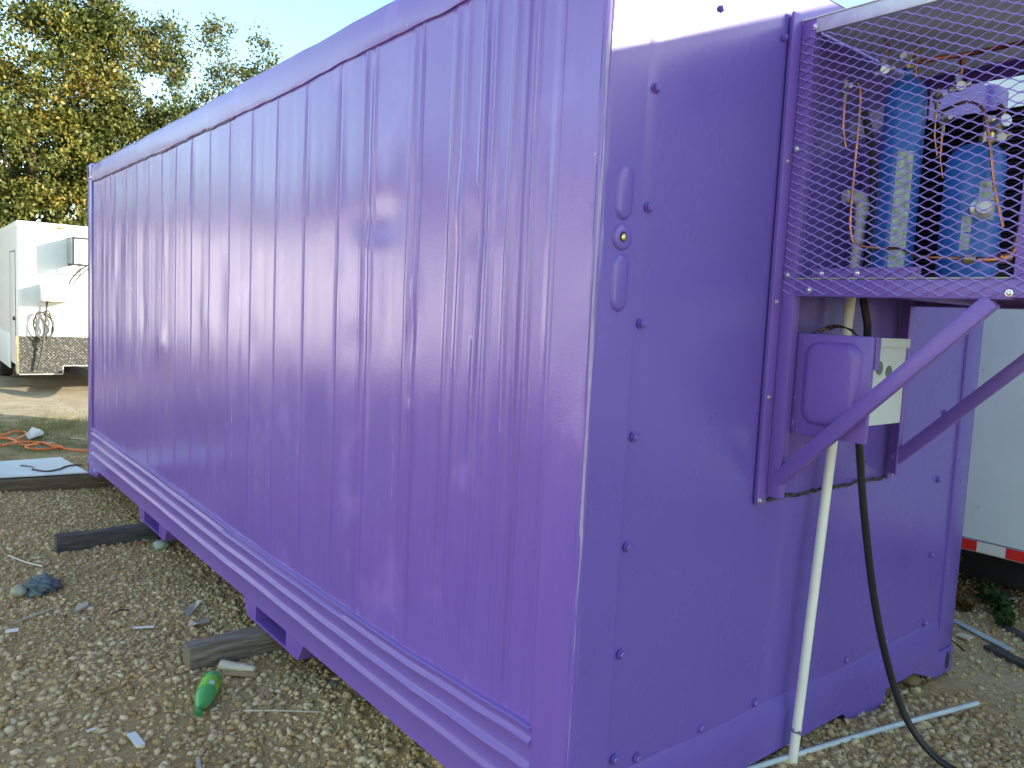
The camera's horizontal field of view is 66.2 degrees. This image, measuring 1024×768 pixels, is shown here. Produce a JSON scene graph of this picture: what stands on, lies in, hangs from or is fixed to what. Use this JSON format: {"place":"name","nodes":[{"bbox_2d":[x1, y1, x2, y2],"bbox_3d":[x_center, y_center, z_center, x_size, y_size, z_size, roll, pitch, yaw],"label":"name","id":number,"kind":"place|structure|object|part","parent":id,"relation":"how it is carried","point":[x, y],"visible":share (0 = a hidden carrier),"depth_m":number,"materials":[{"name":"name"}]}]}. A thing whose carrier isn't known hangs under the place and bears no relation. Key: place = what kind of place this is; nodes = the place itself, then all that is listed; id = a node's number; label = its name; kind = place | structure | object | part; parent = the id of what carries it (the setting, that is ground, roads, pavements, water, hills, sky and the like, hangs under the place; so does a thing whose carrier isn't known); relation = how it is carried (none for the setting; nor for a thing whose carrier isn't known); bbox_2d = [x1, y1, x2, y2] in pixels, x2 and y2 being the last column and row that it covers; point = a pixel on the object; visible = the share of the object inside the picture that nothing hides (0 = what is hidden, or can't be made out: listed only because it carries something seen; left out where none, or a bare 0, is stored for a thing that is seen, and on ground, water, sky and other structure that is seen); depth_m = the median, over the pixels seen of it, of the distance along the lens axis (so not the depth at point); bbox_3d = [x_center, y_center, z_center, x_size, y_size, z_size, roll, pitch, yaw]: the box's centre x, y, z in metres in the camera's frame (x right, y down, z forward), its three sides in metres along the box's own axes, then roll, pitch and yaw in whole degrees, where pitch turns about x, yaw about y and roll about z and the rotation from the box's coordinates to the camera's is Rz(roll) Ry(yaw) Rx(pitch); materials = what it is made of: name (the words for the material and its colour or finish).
{"place":"outdoors","nodes":[
{"label":"outdoors","id":0,"kind":"place"},
{"bbox_2d":[0,404,87,458],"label":"grass","id":1,"kind":"structure","parent":0,"point":[57,424],"depth_m":9.53,"materials":[{"name":"green plant"}]},
{"bbox_2d":[0,0,872,221],"label":"sky","id":2,"kind":"structure","parent":0,"point":[295,25],"materials":[{"name":"white"}]},
{"bbox_2d":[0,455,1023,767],"bbox_3d":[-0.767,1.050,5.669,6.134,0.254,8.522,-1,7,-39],"label":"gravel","id":3,"kind":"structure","parent":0,"point":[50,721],"depth_m":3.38,"materials":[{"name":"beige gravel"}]},
{"bbox_2d":[24,573,62,597],"bbox_3d":[-2.631,1.127,4.394,0.207,0.097,0.285,-1,7,-39],"label":"rag","id":4,"kind":"object","parent":3,"relation":"on","point":[41,584],"visible":0.95,"depth_m":4.34,"materials":[{"name":"teal fabric"}]},
{"bbox_2d":[746,701,979,767],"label":"conduit offcut","id":5,"kind":"object","parent":3,"relation":"on","point":[802,752],"visible":0.94,"depth_m":2.91,"materials":[{"name":"white plastic"}]},
{"bbox_2d":[0,368,1023,767],"bbox_3d":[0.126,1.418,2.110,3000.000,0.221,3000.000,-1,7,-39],"label":"ground","id":6,"kind":"structure","parent":0,"point":[28,398],"depth_m":3.50,"materials":[{"name":"brown gravel"}]},
{"bbox_2d":[5,628,18,632],"bbox_3d":[-2.453,1.209,3.852,0.060,0.008,0.035,-1,7,-39],"label":"tile shard","id":7,"kind":"object","parent":6,"relation":"on","point":[12,630],"visible":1,"depth_m":3.85,"materials":[{"name":"white tile"}]},
{"bbox_2d":[10,585,26,596],"bbox_3d":[-2.705,1.137,4.306,0.079,0.062,0.103,-1,7,-39],"label":"rock","id":8,"kind":"object","parent":6,"relation":"on","point":[18,591],"visible":1,"depth_m":4.28,"materials":[{"name":"beige stone"}]},
{"bbox_2d":[7,555,42,566],"bbox_3d":[-2.978,1.080,4.794,0.359,0.007,0.020,5,6,28],"label":"wire offcut","id":9,"kind":"object","parent":6,"relation":"on","point":[25,561],"visible":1,"depth_m":4.77,"materials":[{"name":"white plastic"}]},
{"bbox_2d":[10,607,55,623],"bbox_3d":[-2.473,1.196,4.061,0.010,0.009,0.241,5,6,22],"label":"stick","id":10,"kind":"object","parent":6,"relation":"on","point":[32,615],"visible":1,"depth_m":4.05,"materials":[{"name":"grey wood"}]},
{"bbox_2d":[26,427,43,438],"bbox_3d":[-5.503,0.563,9.044,0.172,0.059,0.557,-1,6,-34],"label":"plastic scrap","id":11,"kind":"object","parent":6,"relation":"on","point":[32,432],"visible":1,"depth_m":8.99,"materials":[{"name":"white plastic"}]},
{"bbox_2d":[0,134,82,224],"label":"undergrowth shrub","id":12,"kind":"object","parent":6,"relation":"on","point":[14,172],"depth_m":19.91,"materials":[{"name":"green plant"}]},
{"bbox_2d":[0,220,87,375],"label":"cargo trailer","id":13,"kind":"object","parent":6,"relation":"on","point":[33,255],"visible":0.52,"depth_m":12.75,"materials":[{"name":"white metal"}]},
{"bbox_3d":[-8.186,-1.253,12.886,0.010,1.810,0.730,-1,7,-38],"label":"side door","id":14,"kind":"part","parent":13,"relation":"part of","materials":[{"name":"white metal"}]},
{"bbox_2d":[33,301,54,369],"bbox_3d":[-7.518,-0.775,12.620,0.308,1.116,0.096,-1,7,-38],"label":"hose coil","id":15,"kind":"object","parent":13,"relation":"hanging from","point":[43,338],"visible":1,"depth_m":12.60,"materials":[{"name":"black rubber"}]},
{"bbox_2d":[39,283,72,301],"bbox_3d":[-7.309,-1.462,12.601,0.440,0.280,0.298,-1,7,-38],"label":"junction box","id":16,"kind":"object","parent":13,"relation":"attached to","point":[56,292],"visible":0.99,"depth_m":12.48,"materials":[{"name":"white plastic"}]},
{"bbox_2d":[68,266,87,284],"bbox_3d":[-6.972,-1.694,12.737,0.455,0.514,0.068,-1,6,-35],"label":"gas hose","id":17,"kind":"object","parent":16,"relation":"attached to","point":[73,276],"visible":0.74,"depth_m":12.69,"materials":[{"name":"rubber"}]},
{"bbox_2d":[67,236,87,266],"bbox_3d":[-6.854,-2.133,12.789,0.615,0.456,0.430,-1,7,-38],"label":"tank bracket","id":18,"kind":"object","parent":13,"relation":"attached to","point":[70,251],"visible":0.64,"depth_m":12.52,"materials":[{"name":"white metal"}]},
{"bbox_2d":[0,430,87,451],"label":"extension cord","id":19,"kind":"object","parent":6,"relation":"on","point":[53,446],"visible":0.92,"depth_m":8.54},
{"bbox_2d":[0,473,114,492],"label":"timber","id":20,"kind":"object","parent":6,"relation":"on","point":[57,482],"visible":0.38,"depth_m":6.64,"materials":[{"name":"wood"}]},
{"bbox_2d":[0,457,87,477],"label":"white board","id":21,"kind":"object","parent":20,"relation":"on","point":[11,469],"visible":0.91,"depth_m":6.85,"materials":[{"name":"white wood"}]},
{"bbox_2d":[31,464,80,471],"bbox_3d":[-3.944,0.733,6.849,0.166,0.019,0.392,7,7,41],"label":"fallen branch","id":22,"kind":"object","parent":21,"relation":"on","point":[56,469],"visible":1,"depth_m":6.76,"materials":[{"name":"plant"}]},
{"bbox_2d":[0,0,153,228],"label":"vine covered tree","id":23,"kind":"object","parent":6,"relation":"on","point":[75,26],"visible":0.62,"depth_m":17.34,"materials":[{"name":"green plant"}]},
{"bbox_2d":[74,601,88,613],"bbox_3d":[-2.289,1.185,4.168,0.041,0.019,0.134,4,5,14],"label":"wood scrap","id":24,"kind":"object","parent":6,"relation":"on","point":[82,606],"visible":1,"depth_m":4.16,"materials":[{"name":"grey wood"}]},
{"bbox_2d":[91,685,115,695],"bbox_3d":[-1.711,1.284,3.292,0.018,0.011,0.091,7,7,41],"label":"wood scrap","id":25,"kind":"object","parent":6,"relation":"on","point":[103,690],"visible":1,"depth_m":3.29,"materials":[{"name":"beige wood"}]},
{"bbox_2d":[54,523,161,553],"bbox_3d":[-2.372,1.028,5.487,1.437,0.155,0.095,-2,7,-40],"label":"timber","id":26,"kind":"object","parent":6,"relation":"on","point":[82,540],"visible":0.38,"depth_m":5.16,"materials":[{"name":"wood"}]},
{"bbox_2d":[111,609,129,614],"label":"dry twig","id":27,"kind":"object","parent":6,"relation":"on","point":[114,612],"visible":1,"depth_m":4.11,"materials":[{"name":"brown wood"}]},
{"bbox_2d":[44,0,204,225],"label":"roadside tree","id":28,"kind":"object","parent":6,"relation":"on","point":[153,118],"visible":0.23,"depth_m":18.86,"materials":[{"name":"green plant"}]},
{"bbox_2d":[127,731,144,747],"bbox_3d":[-1.418,1.340,2.961,0.030,0.010,0.106,-2,7,-44],"label":"plastic offcut","id":29,"kind":"object","parent":6,"relation":"on","point":[137,741],"visible":1,"depth_m":2.95,"materials":[{"name":"white plastic"}]},
{"bbox_2d":[135,540,146,545],"bbox_3d":[-2.477,1.068,5.246,0.072,0.045,0.059,-1,7,-39],"label":"rock","id":30,"kind":"object","parent":6,"relation":"on","point":[140,543],"visible":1,"depth_m":5.22,"materials":[{"name":"brown stone"}]},
{"bbox_2d":[133,626,154,628],"bbox_3d":[-1.852,1.223,3.949,0.100,0.008,0.016,2,5,-9],"label":"wood scrap","id":31,"kind":"object","parent":6,"relation":"on","point":[137,627],"visible":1,"depth_m":3.95,"materials":[{"name":"white wood"}]},
{"bbox_2d":[153,539,170,549],"bbox_3d":[-2.333,1.071,5.233,0.112,0.071,0.102,-1,7,-39],"label":"rock","id":32,"kind":"object","parent":6,"relation":"on","point":[160,544],"visible":0.94,"depth_m":5.20,"materials":[{"name":"grey stone"}]},
{"bbox_2d":[184,600,200,616],"bbox_3d":[-1.700,1.190,4.170,0.046,0.019,0.224,3,5,1],"label":"paper scrap","id":33,"kind":"object","parent":6,"relation":"on","point":[190,609],"visible":1,"depth_m":4.16,"materials":[{"name":"white paper"}]},
{"bbox_2d":[195,756,200,767],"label":"stick","id":34,"kind":"object","parent":6,"relation":"on","point":[198,763],"visible":1,"depth_m":2.84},
{"bbox_2d":[187,615,209,626],"bbox_3d":[-1.593,1.210,4.001,0.125,0.022,0.080,-1,7,-39],"label":"paper scrap","id":35,"kind":"object","parent":6,"relation":"on","point":[194,622],"visible":1,"depth_m":3.99,"materials":[{"name":"white paper"}]},
{"bbox_2d":[194,670,221,715],"bbox_3d":[-1.265,1.282,3.247,0.084,0.087,0.283,2,5,-10],"label":"soda bottle","id":36,"kind":"object","parent":6,"relation":"on","point":[208,688],"visible":1,"depth_m":3.23,"materials":[{"name":"green plastic"}]},
{"bbox_2d":[159,11,281,117],"bbox_3d":[-7.931,-5.386,22.452,4.895,9.840,3.529,-1,7,-39],"label":"roadside tree","id":37,"kind":"object","parent":6,"relation":"on","point":[249,74],"visible":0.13,"depth_m":21.85,"materials":[{"name":"green plant"}]},
{"bbox_2d":[183,625,284,671],"bbox_3d":[-0.982,1.234,3.921,1.247,0.159,0.108,-2,7,-40],"label":"timber","id":38,"kind":"object","parent":6,"relation":"on","point":[234,645],"visible":0.28,"depth_m":3.60,"materials":[{"name":"brown wood"}]},
{"bbox_2d":[87,0,1008,767],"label":"shipping container","id":39,"kind":"object","parent":38,"relation":"on","point":[427,350],"visible":0.92,"depth_m":2.55,"materials":[{"name":"purple metal"}]},
{"bbox_2d":[788,190,868,763],"bbox_3d":[1.067,0.332,2.678,0.167,1.963,0.076,-1,7,-39],"label":"drain pipe","id":40,"kind":"object","parent":39,"relation":"attached to","point":[815,578],"visible":0.74,"depth_m":2.67,"materials":[{"name":"white plastic"}]},
{"bbox_2d":[789,298,910,444],"bbox_3d":[1.052,-0.055,2.466,0.253,0.442,0.270,-1,7,-39],"label":"disconnect box","id":41,"kind":"object","parent":39,"relation":"attached to","point":[836,377],"visible":0.95,"depth_m":2.38,"materials":[{"name":"purple metal"}]},
{"bbox_2d":[855,443,957,767],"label":"power cable","id":42,"kind":"object","parent":41,"relation":"hanging from","point":[909,724],"visible":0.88,"depth_m":2.71,"materials":[{"name":"black rubber"}]},
{"bbox_2d":[755,0,1023,504],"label":"equipment cage","id":43,"kind":"object","parent":39,"relation":"attached to","point":[944,27],"visible":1,"depth_m":2.35,"materials":[{"name":"purple metal"}]},
{"bbox_2d":[861,110,877,277],"bbox_3d":[1.198,-0.628,2.667,0.114,0.576,0.027,-1,6,-33],"label":"insulated hose","id":44,"kind":"object","parent":43,"relation":"attached to","point":[871,144],"visible":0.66,"depth_m":2.67,"materials":[{"name":"black rubber"}]},
{"bbox_2d":[873,38,894,76],"bbox_3d":[1.163,-1.000,2.417,0.060,0.134,0.158,7,7,39],"label":"pipe fitting","id":45,"kind":"object","parent":43,"relation":"attached to","point":[883,68],"visible":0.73,"depth_m":2.38,"materials":[{"name":"metal"}]},
{"bbox_2d":[871,51,927,277],"bbox_3d":[1.216,-0.673,2.463,0.126,0.710,0.120,-1,7,-39],"label":"refrigerant tank","id":46,"kind":"object","parent":43,"relation":"on","point":[901,163],"visible":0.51,"depth_m":2.42,"materials":[{"name":"blue metal"}]},
{"bbox_2d":[913,41,926,77],"bbox_3d":[1.244,-0.953,2.409,0.032,0.206,0.065,4,5,18],"label":"service valve","id":47,"kind":"object","parent":46,"relation":"attached to","point":[918,51],"visible":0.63,"depth_m":2.42,"materials":[{"name":"gold metal"}]},
{"bbox_2d":[947,53,970,92],"bbox_3d":[1.350,-0.924,2.346,0.060,0.134,0.158,7,7,39],"label":"pipe fitting","id":48,"kind":"object","parent":43,"relation":"attached to","point":[959,82],"visible":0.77,"depth_m":2.31,"materials":[{"name":"metal"}]},
{"bbox_2d":[913,106,1023,276],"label":"condenser coil","id":49,"kind":"object","parent":43,"relation":"on","point":[1012,161],"visible":0.09,"depth_m":2.67,"materials":[{"name":"black metal"}]},
{"bbox_2d":[935,114,1011,276],"bbox_3d":[1.390,-0.551,2.370,0.200,0.501,0.180,-1,7,-39],"label":"tank","id":50,"kind":"object","parent":43,"relation":"on","point":[972,210],"visible":0.56,"depth_m":2.33,"materials":[{"name":"blue metal"}]},
{"bbox_2d":[938,100,1004,226],"bbox_3d":[1.360,-0.656,2.345,0.040,0.387,0.241,0,6,-27],"label":"copper pipe","id":51,"kind":"object","parent":50,"relation":"attached to","point":[981,107],"visible":0.86,"depth_m":2.27,"materials":[{"name":"metal"}]},
{"bbox_2d":[932,88,946,155],"bbox_3d":[1.318,-0.816,2.434,0.032,0.206,0.065,4,5,18],"label":"service valve","id":52,"kind":"object","parent":51,"relation":"attached to","point":[937,96],"visible":0.68,"depth_m":2.44,"materials":[{"name":"gold metal"}]},
{"bbox_2d":[938,111,952,177],"bbox_3d":[1.335,-0.745,2.431,0.032,0.206,0.065,4,5,18],"label":"service valve","id":53,"kind":"object","parent":51,"relation":"attached to","point":[944,119],"visible":0.77,"depth_m":2.44,"materials":[{"name":"gold metal"}]},
{"bbox_2d":[987,103,1011,143],"bbox_3d":[1.452,-0.766,2.320,0.060,0.134,0.158,7,7,39],"label":"pipe fitting","id":54,"kind":"object","parent":50,"relation":"attached to","point":[1003,136],"visible":0.67,"depth_m":2.28,"materials":[{"name":"gold metal"}]},
{"bbox_2d":[961,205,1020,263],"bbox_3d":[1.382,-0.642,2.200,0.185,0.614,0.043,2,5,-3],"label":"copper pipe","id":55,"kind":"object","parent":43,"relation":"attached to","point":[1001,256],"visible":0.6,"depth_m":2.21,"materials":[{"name":"orange metal"}]},
{"bbox_2d":[848,83,976,261],"bbox_3d":[1.188,-0.637,2.321,0.070,0.548,0.372,-1,7,-39],"label":"copper pipe","id":56,"kind":"object","parent":55,"relation":"attached to","point":[853,242],"visible":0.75,"depth_m":2.43,"materials":[{"name":"orange metal"}]},
{"bbox_2d":[841,80,852,146],"bbox_3d":[1.015,-0.827,2.394,0.032,0.206,0.065,4,5,18],"label":"service valve","id":57,"kind":"object","parent":56,"relation":"attached to","point":[847,90],"visible":0.66,"depth_m":2.41,"materials":[{"name":"gold metal"}]},
{"bbox_2d":[918,40,1023,64],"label":"copper pipe","id":58,"kind":"object","parent":55,"relation":"attached to","point":[973,53],"visible":0.74,"depth_m":2.41,"materials":[{"name":"metal"}]},
{"bbox_2d":[218,659,256,671],"bbox_3d":[-1.225,1.265,3.516,0.163,0.047,0.059,3,5,7],"label":"card wrapper","id":59,"kind":"object","parent":6,"relation":"on","point":[223,664],"visible":1,"depth_m":3.50,"materials":[{"name":"white paper"}]},
{"bbox_2d":[223,669,257,676],"bbox_3d":[-1.202,1.280,3.470,0.163,0.005,0.042,3,5,6],"label":"wood scrap","id":60,"kind":"object","parent":6,"relation":"on","point":[240,673],"visible":1,"depth_m":3.47,"materials":[{"name":"beige wood"}]},
{"bbox_2d":[243,710,320,712],"bbox_3d":[-0.933,1.329,3.189,0.311,0.010,0.007,2,5,-3],"label":"dry twig","id":61,"kind":"object","parent":6,"relation":"on","point":[283,711],"visible":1,"depth_m":3.19,"materials":[{"name":"beige wood"}]},
{"bbox_2d":[326,680,337,686],"bbox_3d":[-0.786,1.322,3.429,0.072,0.050,0.104,-1,7,-39],"label":"rock","id":62,"kind":"object","parent":6,"relation":"on","point":[332,682],"visible":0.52,"depth_m":3.42,"materials":[{"name":"grey stone"}]},
{"bbox_2d":[4,448,1021,767],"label":"leaf litter","id":63,"kind":"object","parent":6,"relation":"on","point":[322,682],"visible":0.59,"depth_m":3.46,"materials":[{"name":"brown plant"}]},
{"bbox_2d":[900,674,921,686],"bbox_3d":[1.749,1.302,3.488,0.104,0.064,0.121,-1,7,-39],"label":"rock","id":64,"kind":"object","parent":6,"relation":"on","point":[913,680],"visible":0.45,"depth_m":3.44,"materials":[{"name":"beige stone"}]},
{"bbox_2d":[952,640,964,651],"bbox_3d":[2.224,1.303,3.924,0.014,0.013,0.135,3,5,3],"label":"dry twig","id":65,"kind":"object","parent":6,"relation":"on","point":[958,645],"visible":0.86,"depth_m":3.90,"materials":[{"name":"brown wood"}]},
{"bbox_2d":[957,573,964,591],"bbox_3d":[2.646,1.201,4.769,0.145,0.229,0.275,1,5,-14],"label":"weed","id":66,"kind":"object","parent":6,"relation":"on","point":[959,583],"visible":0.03,"depth_m":4.68,"materials":[{"name":"green plant"}]},
{"bbox_2d":[955,633,973,639],"bbox_3d":[2.369,1.320,4.113,0.061,0.009,0.061,0,6,-29],"label":"tile shard","id":67,"kind":"object","parent":6,"relation":"on","point":[964,636],"visible":1,"depth_m":4.10,"materials":[{"name":"beige tile"}]},
{"bbox_2d":[955,590,975,611],"bbox_3d":[2.632,1.262,4.571,0.114,0.144,0.136,2,5,-13],"label":"weed","id":68,"kind":"object","parent":6,"relation":"on","point":[963,603],"visible":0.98,"depth_m":4.56,"materials":[{"name":"brown plant"}]},
{"bbox_2d":[954,619,1013,649],"bbox_3d":[2.481,1.325,4.165,0.045,0.009,0.398,2,5,-11],"label":"siding strip","id":69,"kind":"object","parent":6,"relation":"on","point":[983,635],"visible":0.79,"depth_m":4.14,"materials":[{"name":"plastic"}]},
{"bbox_2d":[974,577,996,603],"bbox_3d":[2.821,1.238,4.692,0.123,0.170,0.137,-1,7,-39],"label":"weed","id":70,"kind":"object","parent":6,"relation":"on","point":[984,593],"visible":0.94,"depth_m":4.67,"materials":[{"name":"green plant"}]},
{"bbox_2d":[959,75,1023,590],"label":"box trailer","id":71,"kind":"object","parent":6,"relation":"on","point":[992,547],"visible":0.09,"depth_m":4.50,"materials":[{"name":"metal"}]},
{"bbox_2d":[987,589,1016,614],"bbox_3d":[2.798,1.257,4.503,0.134,0.170,0.150,-1,7,-39],"label":"weed","id":72,"kind":"object","parent":6,"relation":"on","point":[1000,600],"visible":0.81,"depth_m":4.49,"materials":[{"name":"green plant"}]},
{"bbox_2d":[983,645,1023,668],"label":"plank offcut","id":73,"kind":"object","parent":6,"relation":"on","point":[1006,655],"visible":1,"depth_m":3.88,"materials":[{"name":"grey wood"}]},
{"bbox_2d":[991,606,1017,626],"bbox_3d":[2.712,1.290,4.318,0.125,0.124,0.135,3,5,1],"label":"weed","id":74,"kind":"object","parent":6,"relation":"on","point":[1006,617],"visible":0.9,"depth_m":4.30,"materials":[{"name":"green plant"}]},
{"bbox_2d":[997,622,1023,640],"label":"plank offcut","id":75,"kind":"object","parent":6,"relation":"on","point":[1012,629],"visible":0.88,"depth_m":4.22,"materials":[{"name":"grey wood"}]}
]}

